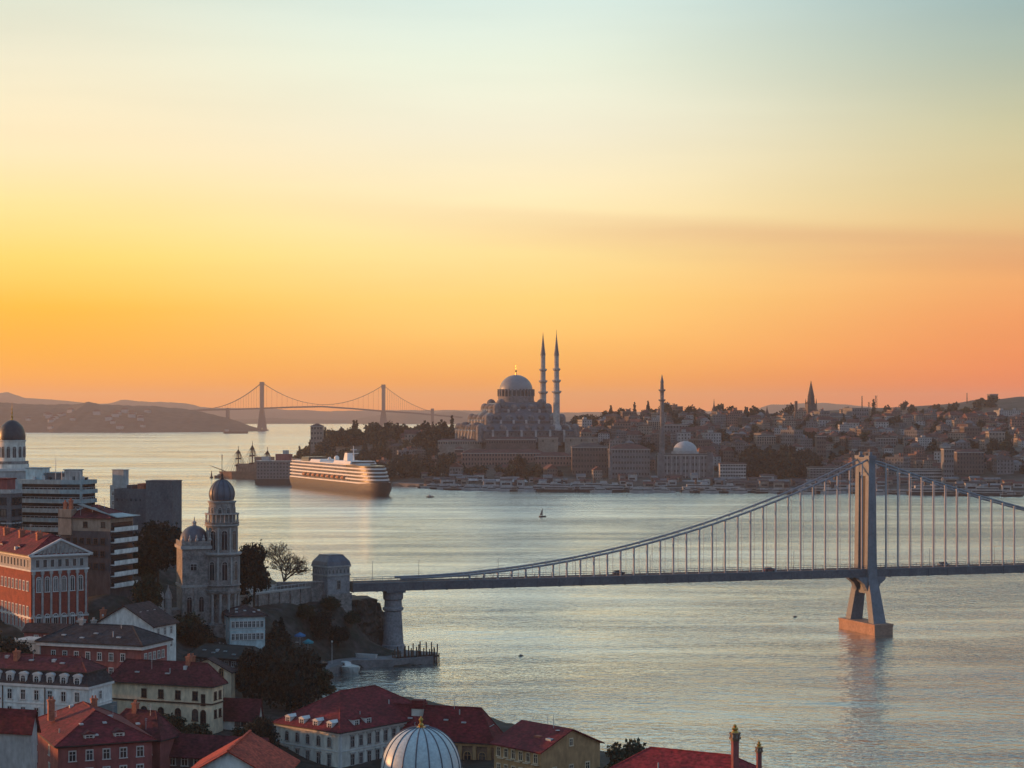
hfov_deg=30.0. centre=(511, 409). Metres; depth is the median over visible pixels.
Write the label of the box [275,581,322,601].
approach wall
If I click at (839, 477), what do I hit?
quay shed
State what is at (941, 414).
townhouse
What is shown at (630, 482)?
quay shed
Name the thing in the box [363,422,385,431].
tree
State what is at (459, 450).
villa
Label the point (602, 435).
townhouse
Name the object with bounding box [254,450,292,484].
accommodation barge
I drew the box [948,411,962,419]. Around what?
townhouse
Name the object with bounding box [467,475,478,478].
quay shed
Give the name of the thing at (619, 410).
tree
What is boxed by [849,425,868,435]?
townhouse
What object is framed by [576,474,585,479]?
quay shed
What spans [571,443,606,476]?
apartment block
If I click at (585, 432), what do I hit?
townhouse
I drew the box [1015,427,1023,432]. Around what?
townhouse
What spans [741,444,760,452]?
tree
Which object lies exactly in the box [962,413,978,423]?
townhouse
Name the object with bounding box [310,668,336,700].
tree
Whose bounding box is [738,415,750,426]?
townhouse
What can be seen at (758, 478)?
quay shed
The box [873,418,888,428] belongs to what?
townhouse
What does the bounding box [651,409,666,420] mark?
townhouse
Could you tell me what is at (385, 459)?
townhouse
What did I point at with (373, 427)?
tree
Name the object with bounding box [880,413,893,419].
townhouse
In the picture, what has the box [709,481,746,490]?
ferry
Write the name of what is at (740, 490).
motor yacht
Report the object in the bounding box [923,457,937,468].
townhouse
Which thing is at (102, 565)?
window
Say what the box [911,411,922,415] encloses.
townhouse
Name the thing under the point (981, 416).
townhouse
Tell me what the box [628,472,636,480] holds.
quay shed
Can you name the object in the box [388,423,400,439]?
tree
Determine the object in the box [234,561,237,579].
window
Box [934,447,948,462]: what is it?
townhouse
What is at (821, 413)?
townhouse
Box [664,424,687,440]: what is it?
apartment block
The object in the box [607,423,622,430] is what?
townhouse
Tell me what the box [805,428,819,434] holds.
townhouse
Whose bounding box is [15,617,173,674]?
house
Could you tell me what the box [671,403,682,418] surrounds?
townhouse
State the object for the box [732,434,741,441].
townhouse
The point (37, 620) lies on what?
window
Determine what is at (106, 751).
window
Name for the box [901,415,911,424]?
townhouse
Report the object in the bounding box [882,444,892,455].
townhouse
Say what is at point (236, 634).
window
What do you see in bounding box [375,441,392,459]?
tree
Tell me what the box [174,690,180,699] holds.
window
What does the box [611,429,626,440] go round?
townhouse
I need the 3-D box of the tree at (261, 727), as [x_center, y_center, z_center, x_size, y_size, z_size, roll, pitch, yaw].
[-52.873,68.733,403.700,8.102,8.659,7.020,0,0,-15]
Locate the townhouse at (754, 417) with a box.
[749,415,760,421]
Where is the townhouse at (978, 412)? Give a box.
[971,410,984,414]
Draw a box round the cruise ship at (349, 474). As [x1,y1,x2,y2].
[289,446,391,495]
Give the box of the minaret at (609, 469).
[608,443,611,478]
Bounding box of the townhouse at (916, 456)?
[908,450,926,467]
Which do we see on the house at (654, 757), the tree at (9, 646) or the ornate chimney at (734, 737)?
the ornate chimney at (734, 737)
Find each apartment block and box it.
[58,498,139,600]
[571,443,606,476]
[607,444,650,477]
[647,420,664,429]
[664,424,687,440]
[755,434,775,444]
[815,435,826,460]
[842,408,868,421]
[875,437,896,446]
[954,449,984,474]
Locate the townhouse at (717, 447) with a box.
[709,442,720,455]
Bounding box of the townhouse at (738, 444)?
[731,438,747,456]
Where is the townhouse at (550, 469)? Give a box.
[543,464,557,476]
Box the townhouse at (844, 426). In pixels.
[838,421,851,432]
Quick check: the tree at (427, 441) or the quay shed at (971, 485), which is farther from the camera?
the tree at (427, 441)
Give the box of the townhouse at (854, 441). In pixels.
[848,437,861,447]
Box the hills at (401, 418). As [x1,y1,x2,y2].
[236,411,600,423]
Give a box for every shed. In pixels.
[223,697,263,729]
[356,653,377,657]
[421,472,427,478]
[424,476,432,483]
[433,477,439,483]
[440,478,455,484]
[449,474,462,476]
[456,476,464,482]
[461,478,468,484]
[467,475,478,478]
[473,473,484,479]
[483,479,495,484]
[500,477,514,483]
[500,478,511,485]
[517,478,524,485]
[533,478,543,483]
[552,477,563,483]
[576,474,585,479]
[579,479,590,482]
[618,474,624,481]
[619,479,628,484]
[625,480,632,486]
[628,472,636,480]
[643,482,654,486]
[654,480,667,485]
[667,478,676,485]
[670,475,682,480]
[690,473,697,479]
[702,477,709,484]
[711,477,720,483]
[714,478,724,484]
[726,477,740,484]
[733,481,744,486]
[745,481,757,487]
[748,477,756,480]
[757,477,771,480]
[759,474,773,478]
[759,479,768,486]
[769,479,777,484]
[773,481,784,487]
[777,480,789,487]
[791,479,801,485]
[794,480,804,486]
[805,479,821,484]
[829,480,845,487]
[834,475,841,479]
[834,483,848,488]
[848,480,854,487]
[876,479,884,486]
[879,478,892,484]
[887,476,899,482]
[899,478,908,484]
[942,477,958,482]
[953,483,964,488]
[964,481,977,489]
[968,476,979,480]
[977,481,986,486]
[983,477,997,483]
[1001,483,1010,490]
[1002,480,1014,485]
[1012,481,1023,487]
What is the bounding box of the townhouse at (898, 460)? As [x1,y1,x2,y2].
[885,453,910,475]
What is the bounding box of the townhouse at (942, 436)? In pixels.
[938,433,947,438]
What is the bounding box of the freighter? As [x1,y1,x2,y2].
[224,429,247,433]
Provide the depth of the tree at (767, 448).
2097.37 m
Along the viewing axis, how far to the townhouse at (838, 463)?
2041.49 m
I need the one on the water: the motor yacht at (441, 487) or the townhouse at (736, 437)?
the motor yacht at (441, 487)
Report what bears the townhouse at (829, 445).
on the terrain at (1010, 403)
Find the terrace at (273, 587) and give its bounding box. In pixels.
[246,584,278,592]
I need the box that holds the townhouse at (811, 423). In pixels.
[806,418,817,427]
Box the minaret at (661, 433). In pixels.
[658,376,665,452]
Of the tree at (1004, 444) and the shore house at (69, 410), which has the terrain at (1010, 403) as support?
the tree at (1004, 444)
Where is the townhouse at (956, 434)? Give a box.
[948,429,966,440]
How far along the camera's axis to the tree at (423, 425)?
2457.52 m
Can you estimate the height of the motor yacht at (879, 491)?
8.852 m
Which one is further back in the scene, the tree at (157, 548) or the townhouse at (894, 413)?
the townhouse at (894, 413)
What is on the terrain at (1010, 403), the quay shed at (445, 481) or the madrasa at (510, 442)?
the madrasa at (510, 442)
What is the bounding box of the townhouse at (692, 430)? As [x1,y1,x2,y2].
[680,427,695,438]
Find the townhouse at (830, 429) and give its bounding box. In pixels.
[824,426,838,432]
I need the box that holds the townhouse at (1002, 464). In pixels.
[991,454,1013,474]
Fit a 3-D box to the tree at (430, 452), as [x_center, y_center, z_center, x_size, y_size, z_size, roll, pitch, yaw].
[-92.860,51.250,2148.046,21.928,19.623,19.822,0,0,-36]
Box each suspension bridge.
[196,382,461,430]
[350,451,1023,648]
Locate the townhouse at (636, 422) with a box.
[628,419,643,430]
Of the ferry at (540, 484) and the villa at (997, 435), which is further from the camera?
the villa at (997, 435)
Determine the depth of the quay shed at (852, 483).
1865.25 m
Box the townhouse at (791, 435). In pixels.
[780,426,802,445]
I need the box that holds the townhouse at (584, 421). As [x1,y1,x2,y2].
[577,416,591,427]
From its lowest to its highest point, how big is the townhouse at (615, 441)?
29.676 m
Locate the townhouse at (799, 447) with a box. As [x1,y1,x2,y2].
[788,443,803,450]
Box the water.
[25,424,1023,767]
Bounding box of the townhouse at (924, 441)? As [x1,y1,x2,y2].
[915,435,931,449]
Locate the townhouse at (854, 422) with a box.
[847,419,859,427]
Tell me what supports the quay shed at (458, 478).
on the quay at (670, 488)
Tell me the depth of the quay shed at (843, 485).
1863.71 m
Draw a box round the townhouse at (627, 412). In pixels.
[620,408,635,418]
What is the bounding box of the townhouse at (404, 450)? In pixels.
[397,447,412,455]
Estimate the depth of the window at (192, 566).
540.21 m
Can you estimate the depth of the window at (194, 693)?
421.33 m
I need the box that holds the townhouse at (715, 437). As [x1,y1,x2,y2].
[700,429,720,444]
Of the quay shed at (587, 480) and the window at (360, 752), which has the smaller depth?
the window at (360, 752)
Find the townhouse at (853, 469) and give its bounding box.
[842,458,855,476]
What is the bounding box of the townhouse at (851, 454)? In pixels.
[844,451,858,460]
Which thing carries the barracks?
on the terrain at (1010, 403)
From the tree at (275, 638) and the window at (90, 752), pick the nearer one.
the window at (90, 752)
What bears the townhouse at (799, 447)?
on the terrain at (1010, 403)
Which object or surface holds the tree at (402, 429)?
on the terrain at (1010, 403)
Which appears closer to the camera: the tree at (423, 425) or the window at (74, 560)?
the window at (74, 560)
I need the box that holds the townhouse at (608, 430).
[599,427,612,438]
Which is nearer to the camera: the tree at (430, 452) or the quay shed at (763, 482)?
the quay shed at (763, 482)
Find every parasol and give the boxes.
[294,632,305,636]
[302,639,313,643]
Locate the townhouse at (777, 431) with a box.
[774,424,786,435]
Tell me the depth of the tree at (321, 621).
595.98 m
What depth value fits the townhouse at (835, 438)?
2277.08 m
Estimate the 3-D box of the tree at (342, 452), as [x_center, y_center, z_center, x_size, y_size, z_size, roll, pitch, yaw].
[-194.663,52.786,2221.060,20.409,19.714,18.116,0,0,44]
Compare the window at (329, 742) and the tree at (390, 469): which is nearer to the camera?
the window at (329, 742)
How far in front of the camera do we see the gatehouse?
619.11 m
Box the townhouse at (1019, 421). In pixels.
[1010,416,1023,426]
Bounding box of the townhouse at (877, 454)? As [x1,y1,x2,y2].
[863,448,879,460]
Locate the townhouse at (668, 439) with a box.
[667,433,670,445]
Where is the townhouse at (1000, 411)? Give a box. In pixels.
[994,408,1008,415]
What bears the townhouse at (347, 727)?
on the terrain at (359, 641)
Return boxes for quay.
[325,649,436,674]
[392,482,1023,494]
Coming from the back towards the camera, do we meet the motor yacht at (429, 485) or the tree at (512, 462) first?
the tree at (512, 462)
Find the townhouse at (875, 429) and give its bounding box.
[869,426,878,433]
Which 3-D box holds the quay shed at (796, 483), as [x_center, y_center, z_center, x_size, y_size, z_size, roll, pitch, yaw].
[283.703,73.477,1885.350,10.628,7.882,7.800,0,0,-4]
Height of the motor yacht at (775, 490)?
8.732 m
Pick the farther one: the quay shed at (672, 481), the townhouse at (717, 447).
the townhouse at (717, 447)
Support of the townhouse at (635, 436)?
on the terrain at (1010, 403)
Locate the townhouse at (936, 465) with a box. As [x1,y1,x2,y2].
[932,462,940,468]
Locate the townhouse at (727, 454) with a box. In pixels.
[720,446,733,462]
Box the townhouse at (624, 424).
[614,418,630,430]
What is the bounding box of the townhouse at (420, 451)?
[413,447,425,461]
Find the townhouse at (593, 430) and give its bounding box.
[582,425,598,433]
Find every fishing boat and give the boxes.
[689,487,703,492]
[719,489,728,492]
[949,486,959,495]
[1001,490,1015,496]
[1007,489,1022,496]
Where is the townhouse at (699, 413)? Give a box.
[693,410,702,416]
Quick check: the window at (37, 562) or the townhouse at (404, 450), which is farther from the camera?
the townhouse at (404, 450)
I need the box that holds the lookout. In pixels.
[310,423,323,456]
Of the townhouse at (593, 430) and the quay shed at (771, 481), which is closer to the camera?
the quay shed at (771, 481)
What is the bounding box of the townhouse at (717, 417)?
[710,412,725,427]
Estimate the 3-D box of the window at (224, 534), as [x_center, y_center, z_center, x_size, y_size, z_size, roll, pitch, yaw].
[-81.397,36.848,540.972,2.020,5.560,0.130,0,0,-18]
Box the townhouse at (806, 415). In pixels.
[802,413,812,419]
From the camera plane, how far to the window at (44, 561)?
472.10 m
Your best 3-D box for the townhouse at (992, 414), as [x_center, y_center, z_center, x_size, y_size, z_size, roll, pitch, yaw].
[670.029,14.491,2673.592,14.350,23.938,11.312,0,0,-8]
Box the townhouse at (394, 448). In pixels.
[389,442,401,457]
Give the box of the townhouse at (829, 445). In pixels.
[826,440,832,450]
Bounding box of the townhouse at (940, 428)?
[936,423,950,433]
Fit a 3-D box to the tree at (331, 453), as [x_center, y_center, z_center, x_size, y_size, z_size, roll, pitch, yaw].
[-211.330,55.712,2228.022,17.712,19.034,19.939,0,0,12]
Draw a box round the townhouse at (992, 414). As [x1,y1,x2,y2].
[985,412,996,418]
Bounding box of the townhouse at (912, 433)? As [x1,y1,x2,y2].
[904,427,923,439]
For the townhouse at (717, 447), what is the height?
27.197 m
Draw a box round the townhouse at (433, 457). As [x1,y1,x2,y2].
[428,455,436,475]
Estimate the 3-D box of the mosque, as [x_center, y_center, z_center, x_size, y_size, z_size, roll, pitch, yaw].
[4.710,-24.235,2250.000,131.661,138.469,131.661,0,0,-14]
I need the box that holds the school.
[535,452,570,466]
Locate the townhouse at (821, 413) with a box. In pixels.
[813,408,829,416]
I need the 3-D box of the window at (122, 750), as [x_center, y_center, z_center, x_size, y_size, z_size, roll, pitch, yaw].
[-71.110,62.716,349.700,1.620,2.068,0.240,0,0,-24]
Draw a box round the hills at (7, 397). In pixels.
[0,392,480,419]
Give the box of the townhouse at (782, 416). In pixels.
[776,412,793,426]
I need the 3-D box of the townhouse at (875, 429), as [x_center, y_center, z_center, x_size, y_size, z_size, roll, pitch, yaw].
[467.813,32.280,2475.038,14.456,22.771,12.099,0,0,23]
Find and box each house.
[0,648,116,716]
[0,697,40,767]
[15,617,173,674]
[21,617,96,636]
[37,695,156,767]
[45,413,52,417]
[67,408,74,412]
[93,409,100,414]
[97,601,179,660]
[105,415,111,420]
[110,653,228,733]
[111,412,118,416]
[116,424,123,428]
[120,699,180,767]
[121,408,128,412]
[128,412,135,417]
[137,416,143,420]
[169,733,269,767]
[190,653,238,697]
[191,730,299,767]
[222,604,267,648]
[489,714,604,767]
[610,746,755,767]
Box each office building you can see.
[0,478,22,528]
[18,462,97,536]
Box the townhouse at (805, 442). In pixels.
[797,435,811,450]
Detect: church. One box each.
[158,474,241,638]
[794,382,816,419]
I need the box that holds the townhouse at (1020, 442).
[1018,438,1023,446]
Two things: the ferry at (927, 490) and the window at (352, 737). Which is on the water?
the ferry at (927, 490)
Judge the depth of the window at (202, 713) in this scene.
420.71 m
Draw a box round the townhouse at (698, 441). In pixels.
[688,435,711,448]
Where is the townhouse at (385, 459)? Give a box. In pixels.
[376,457,389,463]
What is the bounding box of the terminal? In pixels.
[895,469,941,479]
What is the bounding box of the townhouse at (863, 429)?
[856,426,872,435]
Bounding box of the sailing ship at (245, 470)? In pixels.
[209,441,274,478]
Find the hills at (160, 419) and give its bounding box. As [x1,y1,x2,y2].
[0,402,261,432]
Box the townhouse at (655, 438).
[651,430,666,450]
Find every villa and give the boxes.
[455,446,463,463]
[985,431,1005,442]
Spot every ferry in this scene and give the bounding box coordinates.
[532,479,559,491]
[537,480,576,491]
[572,479,585,488]
[577,476,611,491]
[600,480,629,491]
[680,480,711,491]
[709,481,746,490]
[800,481,830,492]
[906,482,954,494]
[971,483,1002,495]
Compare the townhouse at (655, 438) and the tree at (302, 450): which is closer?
the townhouse at (655, 438)
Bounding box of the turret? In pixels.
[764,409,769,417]
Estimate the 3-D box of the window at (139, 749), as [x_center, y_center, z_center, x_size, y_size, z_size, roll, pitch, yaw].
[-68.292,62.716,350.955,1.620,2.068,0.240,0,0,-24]
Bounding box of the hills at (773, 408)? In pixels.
[560,403,871,416]
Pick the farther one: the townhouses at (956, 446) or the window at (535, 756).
the townhouses at (956, 446)
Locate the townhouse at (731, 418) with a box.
[722,410,739,426]
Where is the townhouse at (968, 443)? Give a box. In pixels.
[964,438,969,447]
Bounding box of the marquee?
[468,478,478,481]
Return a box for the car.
[764,567,774,571]
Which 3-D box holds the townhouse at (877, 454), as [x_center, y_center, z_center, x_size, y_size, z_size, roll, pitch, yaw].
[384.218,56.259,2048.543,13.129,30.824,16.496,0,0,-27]
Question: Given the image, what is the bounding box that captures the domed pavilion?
[380,717,461,767]
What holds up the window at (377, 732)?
in the townhouse at (347, 727)
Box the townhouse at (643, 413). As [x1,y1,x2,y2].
[640,409,650,418]
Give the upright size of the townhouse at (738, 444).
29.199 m
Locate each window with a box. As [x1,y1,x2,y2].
[0,497,6,504]
[0,509,6,516]
[1,447,4,457]
[6,446,9,457]
[6,688,12,698]
[11,509,15,516]
[12,446,15,457]
[12,497,15,504]
[15,579,17,588]
[15,603,17,613]
[18,446,21,457]
[18,508,21,515]
[19,689,25,699]
[26,581,28,591]
[26,606,28,616]
[33,689,39,700]
[35,560,39,567]
[36,577,41,592]
[36,614,40,622]
[43,559,46,566]
[44,577,49,592]
[45,614,49,622]
[47,690,52,698]
[50,559,54,566]
[53,576,58,591]
[53,613,57,622]
[60,691,65,701]
[61,576,66,591]
[62,613,66,623]
[65,558,68,565]
[68,750,76,762]
[70,575,75,590]
[71,612,74,623]
[72,558,76,565]
[73,691,79,702]
[79,575,82,590]
[85,651,90,659]
[85,749,93,760]
[86,538,90,543]
[93,538,97,544]
[93,550,97,556]
[93,563,97,569]
[96,652,101,660]
[98,690,102,699]
[100,538,104,544]
[100,551,104,556]
[100,563,104,569]
[102,748,110,759]
[108,653,113,660]
[109,667,113,674]
[119,747,127,758]
[120,653,124,661]
[136,746,144,757]
[136,763,143,767]
[141,688,146,697]
[148,652,151,659]
[157,689,163,698]
[158,707,163,714]
[161,649,164,657]
[170,758,175,765]
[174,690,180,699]
[175,708,180,715]
[180,758,188,766]
[186,597,192,612]
[190,564,196,569]
[191,709,197,721]
[192,691,197,700]
[199,596,203,611]
[200,694,205,705]
[200,710,205,724]
[209,561,214,579]
[210,530,215,549]
[218,668,223,676]
[221,530,227,549]
[222,561,227,579]
[231,633,234,640]
[232,530,236,549]
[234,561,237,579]
[235,633,238,640]
[256,620,259,627]
[260,632,263,639]
[284,730,288,741]
[294,747,299,754]
[295,732,299,742]
[304,749,310,759]
[305,734,309,744]
[315,735,320,746]
[315,751,320,763]
[326,737,331,747]
[326,752,331,766]
[337,580,340,588]
[350,734,355,747]
[350,752,355,765]
[358,732,364,746]
[358,750,363,763]
[366,731,372,744]
[366,749,372,761]
[375,729,380,742]
[375,747,380,759]
[383,728,388,741]
[391,726,396,737]
[463,751,471,759]
[478,752,485,759]
[496,746,500,756]
[503,747,507,757]
[510,749,515,759]
[518,750,522,760]
[525,752,530,762]
[533,753,537,763]
[569,738,573,746]
[585,761,589,767]
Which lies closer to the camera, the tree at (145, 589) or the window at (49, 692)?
the window at (49, 692)
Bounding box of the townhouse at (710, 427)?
[702,422,714,429]
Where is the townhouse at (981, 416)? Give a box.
[978,413,987,419]
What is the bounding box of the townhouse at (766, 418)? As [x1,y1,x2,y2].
[761,416,769,421]
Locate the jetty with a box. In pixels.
[392,641,439,662]
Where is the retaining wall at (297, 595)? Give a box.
[233,583,311,606]
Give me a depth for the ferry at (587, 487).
1861.02 m
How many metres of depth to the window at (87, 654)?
444.80 m
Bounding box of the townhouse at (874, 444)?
[861,439,878,451]
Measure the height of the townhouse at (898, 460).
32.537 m
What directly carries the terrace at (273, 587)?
on the terrain at (359, 641)
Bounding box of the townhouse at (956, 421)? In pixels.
[952,417,962,427]
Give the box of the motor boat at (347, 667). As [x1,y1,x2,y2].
[341,661,359,673]
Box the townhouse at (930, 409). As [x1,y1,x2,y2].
[924,407,936,413]
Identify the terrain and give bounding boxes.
[0,567,609,767]
[334,397,1023,490]
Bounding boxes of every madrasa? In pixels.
[437,439,481,453]
[486,437,535,448]
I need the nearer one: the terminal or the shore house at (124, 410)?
the terminal
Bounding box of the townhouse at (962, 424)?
[957,422,968,426]
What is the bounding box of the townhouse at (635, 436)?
[626,430,642,444]
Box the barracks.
[461,449,541,467]
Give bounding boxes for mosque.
[455,329,578,448]
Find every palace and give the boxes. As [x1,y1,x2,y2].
[0,526,92,633]
[655,441,713,477]
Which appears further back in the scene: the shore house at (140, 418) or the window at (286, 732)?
the shore house at (140, 418)
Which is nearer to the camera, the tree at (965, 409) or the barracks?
the barracks
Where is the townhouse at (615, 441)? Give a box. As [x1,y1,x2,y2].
[610,436,624,445]
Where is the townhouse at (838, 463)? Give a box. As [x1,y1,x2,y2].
[834,458,845,466]
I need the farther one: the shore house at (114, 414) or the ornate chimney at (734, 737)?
the shore house at (114, 414)
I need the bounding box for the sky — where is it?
[0,0,1023,412]
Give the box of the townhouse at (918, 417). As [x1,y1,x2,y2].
[914,413,923,420]
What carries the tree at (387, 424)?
on the terrain at (1010, 403)
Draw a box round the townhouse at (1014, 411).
[1008,407,1020,416]
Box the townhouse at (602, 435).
[598,430,609,441]
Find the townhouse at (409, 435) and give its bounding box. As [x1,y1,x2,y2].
[404,429,418,443]
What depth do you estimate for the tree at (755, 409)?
2724.07 m
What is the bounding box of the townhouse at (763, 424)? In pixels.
[757,420,769,431]
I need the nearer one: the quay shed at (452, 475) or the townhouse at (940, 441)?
the quay shed at (452, 475)
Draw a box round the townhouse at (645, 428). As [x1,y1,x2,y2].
[638,422,652,435]
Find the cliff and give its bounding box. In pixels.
[352,595,384,645]
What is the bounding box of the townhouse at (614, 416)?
[606,413,620,421]
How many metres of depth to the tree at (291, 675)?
444.14 m
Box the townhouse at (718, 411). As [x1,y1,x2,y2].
[712,409,727,413]
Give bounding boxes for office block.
[806,467,852,479]
[940,448,954,476]
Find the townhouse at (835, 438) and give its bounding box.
[831,433,841,443]
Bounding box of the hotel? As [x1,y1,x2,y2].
[718,463,746,480]
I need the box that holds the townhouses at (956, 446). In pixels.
[441,412,1023,478]
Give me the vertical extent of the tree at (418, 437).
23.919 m
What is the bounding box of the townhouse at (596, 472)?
[591,466,601,478]
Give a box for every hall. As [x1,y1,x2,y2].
[0,409,28,488]
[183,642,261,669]
[393,698,502,759]
[537,437,557,451]
[564,437,597,452]
[830,413,849,416]
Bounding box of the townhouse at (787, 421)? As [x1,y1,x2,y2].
[777,417,795,427]
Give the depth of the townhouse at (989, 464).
2012.30 m
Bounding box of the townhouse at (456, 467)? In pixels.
[449,461,463,473]
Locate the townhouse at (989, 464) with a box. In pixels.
[987,458,991,470]
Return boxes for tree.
[0,637,35,653]
[129,574,163,607]
[133,517,181,584]
[133,552,159,579]
[161,712,187,731]
[173,611,205,642]
[180,722,213,734]
[183,623,217,647]
[230,724,251,735]
[234,642,279,703]
[235,672,255,693]
[238,654,322,700]
[239,539,271,607]
[240,580,252,604]
[243,715,281,747]
[254,644,326,711]
[262,620,287,651]
[264,541,311,581]
[277,617,294,649]
[293,448,309,459]
[293,450,309,459]
[296,603,316,620]
[299,650,325,699]
[308,609,334,640]
[310,450,325,456]
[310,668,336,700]
[311,443,336,454]
[314,439,335,451]
[315,442,330,452]
[318,595,341,610]
[324,426,346,442]
[324,431,343,446]
[324,450,337,456]
[329,624,352,647]
[338,428,350,446]
[338,447,351,459]
[343,434,362,446]
[344,610,360,626]
[347,427,366,445]
[356,447,376,460]
[356,452,368,460]
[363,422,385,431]
[363,423,381,442]
[364,454,376,464]
[370,430,391,447]
[373,458,397,478]
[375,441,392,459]
[380,421,393,430]
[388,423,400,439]
[393,453,415,477]
[397,424,412,432]
[399,440,414,449]
[402,451,418,476]
[407,460,423,477]
[411,430,437,447]
[416,457,434,475]
[418,436,439,449]
[421,420,430,431]
[422,447,439,458]
[430,419,447,434]
[430,423,446,430]
[430,428,443,439]
[432,464,443,476]
[434,452,464,476]
[435,424,454,438]
[440,465,449,475]
[450,415,454,431]
[468,464,488,477]
[493,465,504,472]
[505,464,515,469]
[508,460,516,464]
[514,454,528,465]
[516,463,528,472]
[522,467,531,478]
[525,465,534,476]
[529,463,542,477]
[584,414,596,419]
[593,428,610,437]
[598,410,607,417]
[604,418,614,427]
[604,737,646,767]
[615,408,624,414]
[659,403,674,411]
[664,406,676,419]
[684,404,698,412]
[711,403,725,411]
[717,429,730,441]
[737,450,760,465]
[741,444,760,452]
[743,410,757,416]
[746,462,757,478]
[749,405,764,413]
[751,424,759,431]
[757,445,771,454]
[773,462,791,478]
[779,403,794,414]
[779,444,798,454]
[789,460,810,477]
[802,416,810,425]
[803,429,816,440]
[804,448,819,457]
[809,453,823,466]
[844,439,848,453]
[859,432,869,441]
[870,399,875,417]
[882,452,893,457]
[883,405,891,411]
[887,416,901,424]
[898,400,908,409]
[907,404,917,413]
[928,404,944,411]
[930,421,939,432]
[947,401,959,410]
[959,406,971,413]
[972,399,983,409]
[983,395,999,407]
[986,438,998,446]
[997,440,1012,450]
[1005,431,1012,440]
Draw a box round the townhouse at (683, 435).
[677,428,690,441]
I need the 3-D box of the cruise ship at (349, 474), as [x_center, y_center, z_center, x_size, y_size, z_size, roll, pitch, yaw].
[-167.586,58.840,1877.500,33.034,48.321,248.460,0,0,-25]
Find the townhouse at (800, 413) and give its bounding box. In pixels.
[796,408,805,418]
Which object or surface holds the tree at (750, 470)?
on the terrain at (1010, 403)
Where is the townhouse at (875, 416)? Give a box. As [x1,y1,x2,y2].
[871,413,881,418]
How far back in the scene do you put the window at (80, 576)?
477.31 m
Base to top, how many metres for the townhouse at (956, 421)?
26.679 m
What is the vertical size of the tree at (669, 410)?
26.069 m
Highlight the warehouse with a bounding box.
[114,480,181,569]
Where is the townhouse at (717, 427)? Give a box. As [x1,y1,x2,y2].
[713,424,720,430]
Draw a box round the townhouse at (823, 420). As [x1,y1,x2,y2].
[817,416,830,428]
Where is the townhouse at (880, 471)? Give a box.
[876,467,884,477]
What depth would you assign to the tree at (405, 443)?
2189.51 m
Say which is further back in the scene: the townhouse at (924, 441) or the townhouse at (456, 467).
the townhouse at (924, 441)
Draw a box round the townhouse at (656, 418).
[651,416,665,422]
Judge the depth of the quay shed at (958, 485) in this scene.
1834.71 m
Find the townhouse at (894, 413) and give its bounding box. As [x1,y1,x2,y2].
[886,409,900,415]
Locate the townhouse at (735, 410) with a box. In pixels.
[727,407,742,416]
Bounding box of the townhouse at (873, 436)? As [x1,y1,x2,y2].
[870,432,881,441]
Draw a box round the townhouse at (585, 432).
[580,427,591,436]
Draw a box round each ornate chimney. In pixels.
[729,724,740,767]
[755,741,762,767]
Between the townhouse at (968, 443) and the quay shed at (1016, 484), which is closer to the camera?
the quay shed at (1016, 484)
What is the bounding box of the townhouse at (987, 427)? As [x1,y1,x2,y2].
[982,424,994,431]
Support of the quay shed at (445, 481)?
on the quay at (670, 488)
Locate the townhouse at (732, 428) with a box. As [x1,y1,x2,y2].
[725,425,739,431]
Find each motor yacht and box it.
[420,483,434,487]
[437,484,448,489]
[461,485,479,490]
[480,485,488,490]
[485,486,497,490]
[498,485,510,490]
[518,487,532,491]
[590,487,607,492]
[629,487,647,492]
[643,484,654,492]
[654,483,664,491]
[659,488,675,492]
[682,488,692,492]
[700,488,718,492]
[716,487,730,490]
[729,488,747,492]
[760,488,769,492]
[770,488,785,492]
[797,489,814,493]
[820,488,841,493]
[833,488,847,493]
[876,489,884,494]
[896,489,907,493]
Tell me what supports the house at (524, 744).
on the terrain at (359, 641)
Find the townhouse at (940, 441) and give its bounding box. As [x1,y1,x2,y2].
[937,438,949,448]
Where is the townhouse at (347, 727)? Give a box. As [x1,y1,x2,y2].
[273,685,411,767]
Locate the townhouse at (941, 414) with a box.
[936,411,944,417]
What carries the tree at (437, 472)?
on the terrain at (1010, 403)
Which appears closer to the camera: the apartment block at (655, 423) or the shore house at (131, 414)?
the apartment block at (655, 423)
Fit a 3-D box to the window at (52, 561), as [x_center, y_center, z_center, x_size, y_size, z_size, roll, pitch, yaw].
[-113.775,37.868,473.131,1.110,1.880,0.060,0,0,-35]
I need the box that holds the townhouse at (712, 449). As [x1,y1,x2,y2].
[699,446,715,453]
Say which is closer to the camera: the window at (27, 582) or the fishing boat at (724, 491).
the window at (27, 582)
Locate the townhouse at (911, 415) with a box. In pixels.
[901,413,913,422]
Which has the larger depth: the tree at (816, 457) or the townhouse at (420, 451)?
the townhouse at (420, 451)
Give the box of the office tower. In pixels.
[110,469,128,508]
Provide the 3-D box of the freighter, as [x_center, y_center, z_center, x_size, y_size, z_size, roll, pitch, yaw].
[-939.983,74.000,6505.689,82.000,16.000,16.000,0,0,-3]
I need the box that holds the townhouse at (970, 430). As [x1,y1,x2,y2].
[959,422,979,436]
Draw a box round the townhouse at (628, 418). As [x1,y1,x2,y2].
[624,414,637,421]
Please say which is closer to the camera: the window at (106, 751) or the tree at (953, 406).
the window at (106, 751)
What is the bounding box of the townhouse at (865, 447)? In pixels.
[859,443,873,451]
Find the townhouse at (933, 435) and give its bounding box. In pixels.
[923,433,937,438]
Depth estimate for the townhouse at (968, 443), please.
2221.33 m
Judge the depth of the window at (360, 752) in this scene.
404.60 m
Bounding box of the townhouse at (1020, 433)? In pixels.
[1014,430,1023,436]
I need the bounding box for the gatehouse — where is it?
[311,553,351,612]
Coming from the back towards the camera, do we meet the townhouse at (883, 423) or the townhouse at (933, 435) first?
the townhouse at (883, 423)

